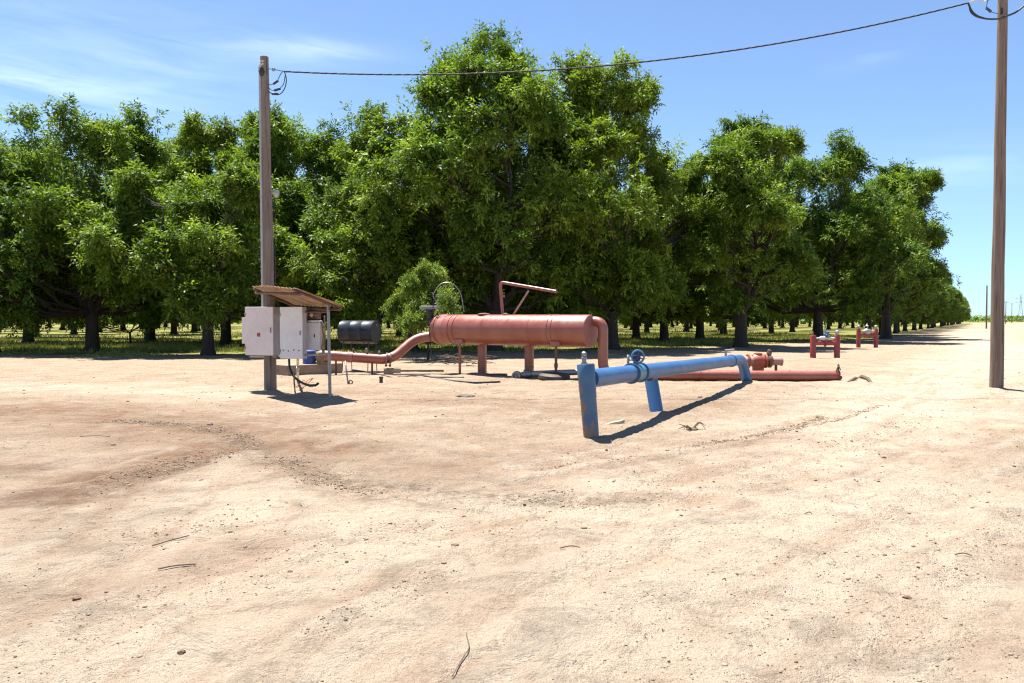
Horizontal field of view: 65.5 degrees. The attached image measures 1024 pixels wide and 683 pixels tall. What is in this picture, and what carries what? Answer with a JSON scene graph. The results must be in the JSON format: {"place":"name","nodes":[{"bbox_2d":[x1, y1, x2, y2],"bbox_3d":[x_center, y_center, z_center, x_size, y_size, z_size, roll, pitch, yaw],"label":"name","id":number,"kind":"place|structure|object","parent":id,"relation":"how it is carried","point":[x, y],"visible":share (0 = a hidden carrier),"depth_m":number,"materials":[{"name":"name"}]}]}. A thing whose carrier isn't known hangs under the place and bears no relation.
{"place":"outdoors","nodes":[
{"label":"outdoors","id":0,"kind":"place"},
{"bbox_2d":[0,326,873,356],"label":"grass","id":1,"kind":"structure","parent":0,"point":[185,344],"depth_m":53.19,"materials":[{"name":"plant"}]},
{"bbox_2d":[0,320,1023,682],"bbox_3d":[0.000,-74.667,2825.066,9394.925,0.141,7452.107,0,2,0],"label":"ground","id":2,"kind":"structure","parent":0,"point":[506,614],"depth_m":6.58,"materials":[{"name":"beige soil"}]},
{"bbox_2d":[0,317,63,337],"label":"pecan tree","id":3,"kind":"object","parent":2,"relation":"on","point":[37,331],"depth_m":75.78,"materials":[{"name":"green plant"}]},
{"bbox_2d":[0,169,102,351],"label":"pecan tree","id":4,"kind":"object","parent":2,"relation":"on","point":[76,320],"visible":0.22,"depth_m":40.24,"materials":[{"name":"green plant"}]},
{"bbox_2d":[0,130,102,343],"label":"pecan tree","id":5,"kind":"object","parent":2,"relation":"on","point":[9,150],"visible":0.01,"depth_m":56.62,"materials":[{"name":"green plant"}]},
{"bbox_2d":[50,318,69,329],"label":"pecan tree","id":6,"kind":"object","parent":2,"relation":"on","point":[61,323],"depth_m":130.58,"materials":[{"name":"green plant"}]},
{"bbox_2d":[0,92,198,351],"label":"pecan tree","id":7,"kind":"object","parent":2,"relation":"on","point":[93,141],"visible":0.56,"depth_m":39.82,"materials":[{"name":"green plant"}]},
{"bbox_2d":[66,293,179,343],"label":"young tree","id":8,"kind":"object","parent":2,"relation":"on","point":[134,322],"visible":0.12,"depth_m":53.99,"materials":[{"name":"green plant"}]},
{"bbox_2d":[52,140,198,342],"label":"pecan tree","id":9,"kind":"object","parent":2,"relation":"on","point":[150,335],"depth_m":59.57,"materials":[{"name":"green plant"}]},
{"bbox_2d":[103,308,165,338],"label":"pecan tree","id":10,"kind":"object","parent":2,"relation":"on","point":[113,325],"depth_m":71.48,"materials":[{"name":"green plant"}]},
{"bbox_2d":[152,535,188,545],"bbox_3d":[-2.551,1.490,5.959,0.017,0.018,0.299,1,2,35],"label":"twig","id":11,"kind":"object","parent":2,"relation":"on","point":[169,540],"visible":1,"depth_m":5.94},
{"bbox_2d":[158,563,195,569],"bbox_3d":[-2.221,1.489,5.279,0.236,0.017,0.015,-1,2,-33],"label":"twig","id":12,"kind":"object","parent":2,"relation":"on","point":[177,565],"visible":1,"depth_m":5.28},
{"bbox_2d":[158,313,197,334],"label":"pecan tree","id":13,"kind":"object","parent":2,"relation":"on","point":[173,329],"visible":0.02,"depth_m":88.85,"materials":[{"name":"green plant"}]},
{"bbox_2d":[56,155,319,354],"bbox_3d":[-14.971,-3.872,37.607,10.502,9.511,8.775,0,2,1],"label":"pecan tree","id":14,"kind":"object","parent":2,"relation":"on","point":[215,239],"visible":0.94,"depth_m":35.59,"materials":[{"name":"green plant"}]},
{"bbox_2d":[166,319,220,331],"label":"pecan tree","id":15,"kind":"object","parent":2,"relation":"on","point":[194,328],"depth_m":106.69,"materials":[{"name":"green plant"}]},
{"bbox_2d":[102,106,313,344],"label":"pecan tree","id":16,"kind":"object","parent":2,"relation":"on","point":[197,141],"visible":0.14,"depth_m":51.40,"materials":[{"name":"green plant"}]},
{"bbox_2d":[258,56,279,389],"bbox_3d":[-5.487,-2.495,18.128,0.515,7.911,0.302,0,2,14],"label":"utility pole","id":17,"kind":"object","parent":2,"relation":"on","point":[267,272],"visible":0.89,"depth_m":18.04,"materials":[{"name":"brown wood"}]},
{"bbox_2d":[244,307,279,355],"bbox_3d":[-5.641,-0.237,18.023,0.782,1.088,0.327,1,2,22],"label":"control box","id":18,"kind":"object","parent":17,"relation":"attached to","point":[262,330],"visible":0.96,"depth_m":17.89,"materials":[{"name":"metal"}]},
{"bbox_2d":[245,307,273,355],"bbox_3d":[-5.686,-0.234,17.903,0.777,1.089,0.020,1,2,22],"label":"door","id":19,"kind":"structure","parent":18,"relation":"in","point":[257,319],"depth_m":17.89,"materials":[{"name":"metal"}]},
{"bbox_2d":[273,2,967,74],"bbox_3d":[2.608,-6.975,18.275,16.028,1.828,0.039,0,2,-2],"label":"overhead cable","id":20,"kind":"object","parent":17,"relation":"attached to","point":[630,62],"visible":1,"depth_m":18.28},
{"bbox_2d":[268,71,286,94],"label":"drop wires","id":21,"kind":"object","parent":20,"relation":"hanging from","point":[275,82],"visible":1,"depth_m":18.02,"materials":[{"name":"black rubber"}]},
{"bbox_2d":[186,99,359,311],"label":"pecan tree","id":22,"kind":"object","parent":2,"relation":"on","point":[312,156],"visible":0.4,"depth_m":47.80,"materials":[{"name":"green plant"}]},
{"bbox_2d":[250,285,343,396],"bbox_3d":[-4.596,0.090,17.106,1.370,2.600,3.487,-1,2,-35],"label":"shelter","id":23,"kind":"object","parent":2,"relation":"on","point":[295,296],"visible":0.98,"depth_m":16.78,"materials":[{"name":"metal"}]},
{"bbox_2d":[242,317,244,343],"bbox_3d":[-6.111,-0.214,18.380,0.184,0.679,0.162,1,2,22],"label":"junction box","id":24,"kind":"object","parent":23,"relation":"attached to","point":[243,330],"visible":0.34,"depth_m":18.32,"materials":[{"name":"metal"}]},
{"bbox_2d":[242,317,244,343],"bbox_3d":[-6.138,-0.253,18.314,0.184,0.599,0.020,1,2,22],"label":"door","id":25,"kind":"structure","parent":24,"relation":"in","point":[243,318],"depth_m":18.32,"materials":[{"name":"metal"}]},
{"bbox_2d":[279,307,306,358],"bbox_3d":[-4.841,-0.192,17.599,0.600,1.142,0.195,1,2,22],"label":"control box","id":26,"kind":"object","parent":23,"relation":"attached to","point":[293,332],"visible":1,"depth_m":17.52,"materials":[{"name":"grey metal"}]},
{"bbox_2d":[280,307,302,358],"bbox_3d":[-4.863,-0.191,17.538,0.595,1.142,0.020,1,2,22],"label":"door","id":27,"kind":"structure","parent":26,"relation":"in","point":[291,318],"depth_m":17.53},
{"bbox_2d":[288,359,318,386],"bbox_3d":[-4.563,0.674,17.262,1.084,0.568,0.146,1,2,39],"label":"flexible cable","id":28,"kind":"object","parent":26,"relation":"attached to","point":[300,381],"visible":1,"depth_m":17.23,"materials":[{"name":"black rubber"}]},
{"bbox_2d":[307,313,320,318],"bbox_3d":[-4.483,-0.582,17.827,0.385,0.170,0.290,0,2,0],"label":"switch box","id":29,"kind":"object","parent":23,"relation":"attached to","point":[313,315],"visible":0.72,"depth_m":17.73,"materials":[{"name":"metal"}]},
{"bbox_2d":[307,320,323,349],"bbox_3d":[-4.418,-0.143,17.800,0.344,0.664,0.318,0,2,11],"label":"meter box","id":30,"kind":"object","parent":23,"relation":"attached to","point":[314,335],"visible":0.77,"depth_m":17.71,"materials":[{"name":"grey metal"}]},
{"bbox_2d":[307,323,319,349],"bbox_3d":[-4.423,-0.116,17.718,0.320,0.614,0.020,0,2,12],"label":"door","id":31,"kind":"structure","parent":30,"relation":"in","point":[313,343],"depth_m":17.71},
{"bbox_2d":[321,316,325,355],"bbox_3d":[-4.173,-0.115,17.597,0.104,0.903,0.243,-1,2,-24],"label":"cable bundle","id":32,"kind":"object","parent":23,"relation":"hanging from","point":[323,335],"visible":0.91,"depth_m":17.59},
{"bbox_2d":[296,359,298,381],"bbox_3d":[-5.340,0.764,19.833,0.076,0.961,4.272,0,2,-15],"label":"conduit pipe","id":33,"kind":"object","parent":2,"relation":"on","point":[297,365],"visible":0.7,"depth_m":18.54,"materials":[{"name":"white plastic"}]},
{"bbox_2d":[276,362,341,375],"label":"plinth","id":34,"kind":"structure","parent":2,"relation":"on","point":[304,369],"depth_m":23.80,"materials":[{"name":"concrete"}]},
{"bbox_2d":[302,350,327,363],"bbox_3d":[-5.971,0.461,24.242,0.816,0.430,0.420,0,2,0],"label":"pump","id":35,"kind":"object","parent":34,"relation":"on","point":[312,359],"visible":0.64,"depth_m":24.08,"materials":[{"name":"blue metal"}]},
{"bbox_2d":[284,280,358,330],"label":"young tree","id":36,"kind":"object","parent":2,"relation":"on","point":[332,316],"visible":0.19,"depth_m":53.77,"materials":[{"name":"green plant"}]},
{"bbox_2d":[298,157,395,320],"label":"pecan tree","id":37,"kind":"object","parent":2,"relation":"on","point":[351,311],"visible":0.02,"depth_m":56.87,"materials":[{"name":"green plant"}]},
{"bbox_2d":[344,361,352,383],"bbox_3d":[-4.224,0.851,20.544,0.288,0.698,0.068,1,2,34],"label":"stake","id":38,"kind":"object","parent":2,"relation":"on","point":[348,381],"visible":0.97,"depth_m":20.55,"materials":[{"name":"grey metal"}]},
{"bbox_2d":[337,320,381,370],"bbox_3d":[-4.859,0.192,25.412,1.215,1.745,0.754,1,2,18],"label":"fuel drum","id":39,"kind":"object","parent":2,"relation":"on","point":[363,332],"visible":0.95,"depth_m":25.14,"materials":[{"name":"grey metal"}]},
{"bbox_2d":[351,369,390,376],"bbox_3d":[-4.226,0.971,24.038,0.156,0.057,3.945,-1,2,-28],"label":"hose","id":40,"kind":"object","parent":2,"relation":"on","point":[369,372],"visible":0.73,"depth_m":24.51,"materials":[{"name":"black rubber"}]},
{"bbox_2d":[358,307,385,324],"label":"pecan tree","id":41,"kind":"object","parent":2,"relation":"on","point":[379,316],"depth_m":97.94,"materials":[{"name":"green plant"}]},
{"bbox_2d":[374,312,401,336],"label":"pecan tree","id":42,"kind":"object","parent":2,"relation":"on","point":[398,333],"depth_m":79.90,"materials":[{"name":"green plant"}]},
{"bbox_2d":[384,368,400,374],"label":"support block","id":43,"kind":"structure","parent":2,"relation":"on","point":[389,371],"depth_m":23.67,"materials":[{"name":"concrete"}]},
{"bbox_2d":[323,332,431,374],"bbox_3d":[-3.857,0.400,23.934,3.528,1.407,0.568,0,2,-15],"label":"suction pipe","id":44,"kind":"object","parent":43,"relation":"on","point":[403,348],"visible":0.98,"depth_m":23.76,"materials":[{"name":"red paint"}]},
{"bbox_2d":[282,99,521,350],"bbox_3d":[-5.376,-5.833,41.316,11.290,13.148,15.197,0,2,18],"label":"pecan tree","id":45,"kind":"object","parent":2,"relation":"on","point":[373,229],"visible":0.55,"depth_m":38.55,"materials":[{"name":"green plant"}]},
{"bbox_2d":[393,373,430,374],"bbox_3d":[-2.974,0.967,23.672,1.100,0.050,0.160,0,2,-6],"label":"plank","id":46,"kind":"object","parent":2,"relation":"on","point":[411,373],"visible":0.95,"depth_m":23.59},
{"bbox_2d":[379,258,462,359],"bbox_3d":[-3.331,-1.236,32.173,3.581,4.368,4.176,-1,2,-27],"label":"young tree","id":47,"kind":"object","parent":2,"relation":"on","point":[413,316],"visible":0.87,"depth_m":31.72,"materials":[{"name":"green plant"}]},
{"bbox_2d":[401,370,443,371],"bbox_3d":[-2.920,0.924,25.266,1.500,0.050,0.160,0,2,-3],"label":"plank","id":48,"kind":"object","parent":2,"relation":"on","point":[420,370],"visible":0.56,"depth_m":25.19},
{"bbox_2d":[432,376,463,377],"bbox_3d":[-1.790,0.994,22.268,0.900,0.050,0.160,0,2,5],"label":"plank","id":49,"kind":"object","parent":2,"relation":"on","point":[449,376],"visible":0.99,"depth_m":22.18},
{"bbox_2d":[398,375,499,383],"bbox_3d":[-1.748,1.026,21.678,3.305,0.075,0.734,1,2,41],"label":"hose","id":50,"kind":"object","parent":2,"relation":"on","point":[477,382],"visible":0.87,"depth_m":20.82,"materials":[{"name":"black rubber"}]},
{"bbox_2d":[45,318,859,323],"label":"orchard","id":51,"kind":"object","parent":2,"relation":"on","point":[800,321],"visible":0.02,"depth_m":306.38,"materials":[{"name":"green plant"}]},
{"bbox_2d":[452,632,469,676],"bbox_3d":[-0.240,1.536,3.923,0.045,0.025,0.470,0,2,5],"label":"twig","id":52,"kind":"object","parent":2,"relation":"on","point":[464,654],"visible":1,"depth_m":3.91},
{"bbox_2d":[429,353,497,365],"bbox_3d":[-1.746,0.656,28.527,2.484,0.422,1.179,0,2,10],"label":"brush pile","id":53,"kind":"object","parent":2,"relation":"on","point":[463,359],"visible":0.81,"depth_m":28.32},
{"bbox_2d":[361,19,634,350],"bbox_3d":[-1.553,-7.899,40.731,14.205,17.356,16.379,1,2,31],"label":"pecan tree","id":54,"kind":"object","parent":2,"relation":"on","point":[524,102],"visible":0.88,"depth_m":37.54,"materials":[{"name":"green plant"}]},
{"bbox_2d":[460,174,540,314],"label":"pecan tree","id":55,"kind":"object","parent":2,"relation":"on","point":[511,302],"visible":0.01,"depth_m":56.47,"materials":[{"name":"green plant"}]},
{"bbox_2d":[0,370,1023,682],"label":"pebbles","id":56,"kind":"object","parent":2,"relation":"on","point":[588,576],"visible":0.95,"depth_m":4.89,"materials":[{"name":"stone"}]},
{"bbox_2d":[0,370,1023,682],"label":"soil clods","id":57,"kind":"object","parent":2,"relation":"on","point":[566,512],"visible":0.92,"depth_m":6.75,"materials":[{"name":"soil"}]},
{"bbox_2d":[429,281,597,374],"bbox_3d":[-0.039,-0.287,22.984,5.278,2.932,1.020,1,2,33],"label":"filter tank","id":58,"kind":"object","parent":2,"relation":"on","point":[482,331],"visible":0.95,"depth_m":22.62,"materials":[{"name":"metal"}]},
{"bbox_2d":[421,282,463,359],"bbox_3d":[-2.116,-0.612,24.172,1.340,2.384,0.580,0,2,0],"label":"pressure valve","id":59,"kind":"object","parent":58,"relation":"attached to","point":[430,310],"visible":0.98,"depth_m":24.17,"materials":[{"name":"grey metal"}]},
{"bbox_2d":[476,280,562,314],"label":"tree","id":60,"kind":"object","parent":2,"relation":"on","point":[543,312],"visible":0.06,"depth_m":59.25,"materials":[{"name":"green plant"}]},
{"bbox_2d":[503,152,598,314],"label":"pecan tree","id":61,"kind":"object","parent":2,"relation":"on","point":[535,307],"visible":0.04,"depth_m":56.76,"materials":[{"name":"green plant"}]},
{"bbox_2d":[511,366,595,378],"bbox_3d":[1.386,0.911,22.266,2.808,0.430,0.283,0,2,4],"label":"silver pipe","id":62,"kind":"object","parent":2,"relation":"on","point":[529,373],"visible":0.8,"depth_m":22.23,"materials":[{"name":"grey metal"}]},
{"bbox_2d":[538,372,569,380],"bbox_3d":[1.155,0.963,21.761,0.880,0.224,0.879,0,2,0],"label":"base disc","id":63,"kind":"object","parent":2,"relation":"on","point":[544,376],"visible":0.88,"depth_m":21.46,"materials":[{"name":"metal"}]},
{"bbox_2d":[562,308,618,316],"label":"pecan tree","id":64,"kind":"object","parent":2,"relation":"on","point":[585,313],"visible":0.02,"depth_m":116.68,"materials":[{"name":"green plant"}]},
{"bbox_2d":[606,419,624,423],"bbox_3d":[1.639,1.308,12.767,0.391,0.119,0.098,-1,2,-30],"label":"timber offcut","id":65,"kind":"object","parent":2,"relation":"on","point":[621,421],"visible":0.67,"depth_m":12.77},
{"bbox_2d":[525,44,716,349],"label":"pecan tree","id":66,"kind":"object","parent":2,"relation":"on","point":[643,269],"visible":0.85,"depth_m":41.94,"materials":[{"name":"green plant"}]},
{"bbox_2d":[575,187,685,337],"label":"pecan tree","id":67,"kind":"object","parent":2,"relation":"on","point":[636,328],"depth_m":67.90,"materials":[{"name":"green plant"}]},
{"bbox_2d":[629,318,659,329],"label":"pecan tree","id":68,"kind":"object","parent":2,"relation":"on","point":[642,322],"depth_m":132.17,"materials":[{"name":"green plant"}]},
{"bbox_2d":[618,306,676,332],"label":"pecan tree","id":69,"kind":"object","parent":2,"relation":"on","point":[630,322],"visible":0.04,"depth_m":101.77,"materials":[{"name":"green plant"}]},
{"bbox_2d":[577,349,751,437],"bbox_3d":[3.566,0.709,15.997,0.506,1.419,11.569,1,2,27],"label":"blue pipe","id":70,"kind":"object","parent":2,"relation":"on","point":[591,378],"visible":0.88,"depth_m":12.75,"materials":[{"name":"metal"}]},
{"bbox_2d":[736,349,783,370],"bbox_3d":[6.852,0.662,22.026,1.254,0.886,0.400,0,2,0],"label":"valve assembly","id":71,"kind":"object","parent":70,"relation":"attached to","point":[757,361],"visible":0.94,"depth_m":21.90,"materials":[{"name":"red paint"}]},
{"bbox_2d":[605,162,777,341],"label":"pecan tree","id":72,"kind":"object","parent":2,"relation":"on","point":[682,313],"visible":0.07,"depth_m":54.46,"materials":[{"name":"green plant"}]},
{"bbox_2d":[678,422,705,430],"bbox_3d":[2.683,1.279,11.799,0.392,0.179,0.282,0,2,0],"label":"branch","id":73,"kind":"object","parent":2,"relation":"on","point":[693,428],"visible":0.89,"depth_m":11.80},
{"bbox_2d":[643,196,765,338],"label":"pecan tree","id":74,"kind":"object","parent":2,"relation":"on","point":[699,330],"depth_m":65.71,"materials":[{"name":"green plant"}]},
{"bbox_2d":[592,316,839,380],"bbox_3d":[5.316,0.193,21.439,6.771,1.742,0.520,0,2,4],"label":"outlet pipe","id":75,"kind":"object","parent":2,"relation":"on","point":[599,323],"visible":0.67,"depth_m":21.32,"materials":[{"name":"metal"}]},
{"bbox_2d":[686,281,772,335],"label":"pecan tree","id":76,"kind":"object","parent":2,"relation":"on","point":[758,319],"visible":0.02,"depth_m":83.63,"materials":[{"name":"green plant"}]},
{"bbox_2d":[663,110,831,346],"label":"pecan tree","id":77,"kind":"object","parent":2,"relation":"on","point":[745,188],"visible":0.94,"depth_m":46.62,"materials":[{"name":"green plant"}]},
{"bbox_2d":[748,312,786,328],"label":"pecan tree","id":78,"kind":"object","parent":2,"relation":"on","point":[764,324],"depth_m":155.34,"materials":[{"name":"green plant"}]},
{"bbox_2d":[761,283,797,333],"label":"pecan tree","id":79,"kind":"object","parent":2,"relation":"on","point":[771,329],"visible":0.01,"depth_m":97.49,"materials":[{"name":"green plant"}]},
{"bbox_2d":[764,291,819,331],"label":"pecan tree","id":80,"kind":"object","parent":2,"relation":"on","point":[792,325],"visible":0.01,"depth_m":111.66,"materials":[{"name":"green plant"}]},
{"bbox_2d":[800,294,836,330],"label":"pecan tree","id":81,"kind":"object","parent":2,"relation":"on","point":[809,316],"visible":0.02,"depth_m":123.03,"materials":[{"name":"green plant"}]},
{"bbox_2d":[810,330,839,357],"bbox_3d":[13.614,0.155,34.617,1.299,1.320,0.330,0,2,0],"label":"pipe valve assembly","id":82,"kind":"object","parent":2,"relation":"on","point":[825,340],"visible":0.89,"depth_m":34.52,"materials":[{"name":"red paint"}]},
{"bbox_2d":[805,307,850,329],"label":"pecan tree","id":83,"kind":"object","parent":2,"relation":"on","point":[827,315],"visible":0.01,"depth_m":137.68,"materials":[{"name":"green plant"}]},
{"bbox_2d":[823,315,843,325],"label":"pecan tree","id":84,"kind":"object","parent":2,"relation":"on","point":[833,321],"visible":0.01,"depth_m":221.54,"materials":[{"name":"green plant"}]},
{"bbox_2d":[836,364,841,380],"bbox_3d":[8.678,0.848,21.181,0.190,0.520,0.150,0,2,0],"label":"hydrant valve","id":85,"kind":"object","parent":2,"relation":"on","point":[838,370],"visible":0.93,"depth_m":21.14,"materials":[{"name":"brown metal"}]},
{"bbox_2d":[733,127,945,336],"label":"pecan tree","id":86,"kind":"object","parent":2,"relation":"on","point":[834,236],"visible":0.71,"depth_m":58.94,"materials":[{"name":"green plant"}]},
{"bbox_2d":[823,312,860,328],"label":"pecan tree","id":87,"kind":"object","parent":2,"relation":"on","point":[840,324],"visible":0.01,"depth_m":151.77,"materials":[{"name":"green plant"}]},
{"bbox_2d":[847,374,871,381],"bbox_3d":[9.090,0.997,20.887,0.600,0.180,1.567,1,2,19],"label":"bent branch","id":88,"kind":"object","parent":2,"relation":"on","point":[864,377],"visible":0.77,"depth_m":21.11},
{"bbox_2d":[856,323,877,347],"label":"pipe valve assembly","id":89,"kind":"object","parent":2,"relation":"on","point":[867,332],"visible":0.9,"depth_m":48.41,"materials":[{"name":"red paint"}]},
{"bbox_2d":[823,239,928,329],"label":"pecan tree","id":90,"kind":"object","parent":2,"relation":"on","point":[868,322],"depth_m":80.81,"materials":[{"name":"green plant"}]},
{"bbox_2d":[832,251,939,334],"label":"pecan tree","id":91,"kind":"object","parent":2,"relation":"on","point":[916,305],"visible":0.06,"depth_m":87.03,"materials":[{"name":"green plant"}]},
{"bbox_2d":[823,157,961,338],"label":"pecan tree","id":92,"kind":"object","parent":2,"relation":"on","point":[928,182],"visible":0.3,"depth_m":68.48,"materials":[{"name":"green plant"}]},
{"bbox_2d":[861,295,928,332],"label":"pecan tree","id":93,"kind":"object","parent":2,"relation":"on","point":[895,328],"depth_m":98.34,"materials":[{"name":"green plant"}]},
{"bbox_2d":[878,297,933,331],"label":"pecan tree","id":94,"kind":"object","parent":2,"relation":"on","point":[914,318],"visible":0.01,"depth_m":106.17,"materials":[{"name":"green plant"}]},
{"bbox_2d":[808,315,1023,321],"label":"scrub","id":95,"kind":"object","parent":2,"relation":"on","point":[981,319],"visible":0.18,"depth_m":672.33,"materials":[{"name":"green plant"}]},
{"bbox_2d":[902,250,936,330],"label":"pecan tree","id":96,"kind":"object","parent":2,"relation":"on","point":[904,326],"depth_m":116.12,"materials":[{"name":"green plant"}]},
{"bbox_2d":[893,256,951,330],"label":"pecan tree","id":97,"kind":"object","parent":2,"relation":"on","point":[940,309],"visible":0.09,"depth_m":122.18,"materials":[{"name":"green plant"}]},
{"bbox_2d":[915,286,949,328],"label":"pecan tree","id":98,"kind":"object","parent":2,"relation":"on","point":[921,323],"visible":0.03,"depth_m":141.67,"materials":[{"name":"green plant"}]},
{"bbox_2d":[910,272,958,327],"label":"pecan tree","id":99,"kind":"object","parent":2,"relation":"on","point":[950,314],"visible":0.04,"depth_m":159.35,"materials":[{"name":"green plant"}]},
{"bbox_2d":[926,285,953,328],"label":"pecan tree","id":100,"kind":"object","parent":2,"relation":"on","point":[949,288],"visible":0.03,"depth_m":150.92,"materials":[{"name":"green plant"}]},
{"bbox_2d":[936,286,959,326],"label":"pecan tree","id":101,"kind":"object","parent":2,"relation":"on","point":[957,308],"visible":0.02,"depth_m":195.95,"materials":[{"name":"green plant"}]},
{"bbox_2d":[942,287,963,325],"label":"pecan tree","id":102,"kind":"object","parent":2,"relation":"on","point":[959,294],"visible":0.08,"depth_m":203.84,"materials":[{"name":"green plant"}]},
{"bbox_2d":[950,298,967,324],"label":"pecan tree","id":103,"kind":"object","parent":2,"relation":"on","point":[963,307],"visible":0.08,"depth_m":257.98,"materials":[{"name":"green plant"}]},
{"bbox_2d":[985,285,987,328],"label":"pole","id":104,"kind":"object","parent":2,"relation":"on","point":[986,305],"visible":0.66,"depth_m":149.77,"materials":[{"name":"brown wood"}]},
{"bbox_2d":[969,0,1007,387],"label":"utility pole","id":105,"kind":"object","parent":2,"relation":"on","point":[996,374],"visible":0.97,"depth_m":18.57,"materials":[{"name":"brown wood"}]},
{"bbox_2d":[967,3,1023,19],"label":"jumper cable","id":106,"kind":"object","parent":105,"relation":"attached to","point":[972,12],"visible":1,"depth_m":18.36,"materials":[{"name":"black rubber"}]},
{"bbox_2d":[0,0,1023,319],"label":"sky","id":107,"kind":"structure","parent":0,"point":[921,89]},
{"bbox_2d":[5,375,1019,682],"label":"dry litter","id":108,"kind":"object","parent":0,"point":[611,567],"visible":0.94,"depth_m":5.45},
{"bbox_2d":[3,405,1022,678],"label":"track gravel","id":109,"kind":"structure","parent":0,"point":[369,489],"depth_m":7.88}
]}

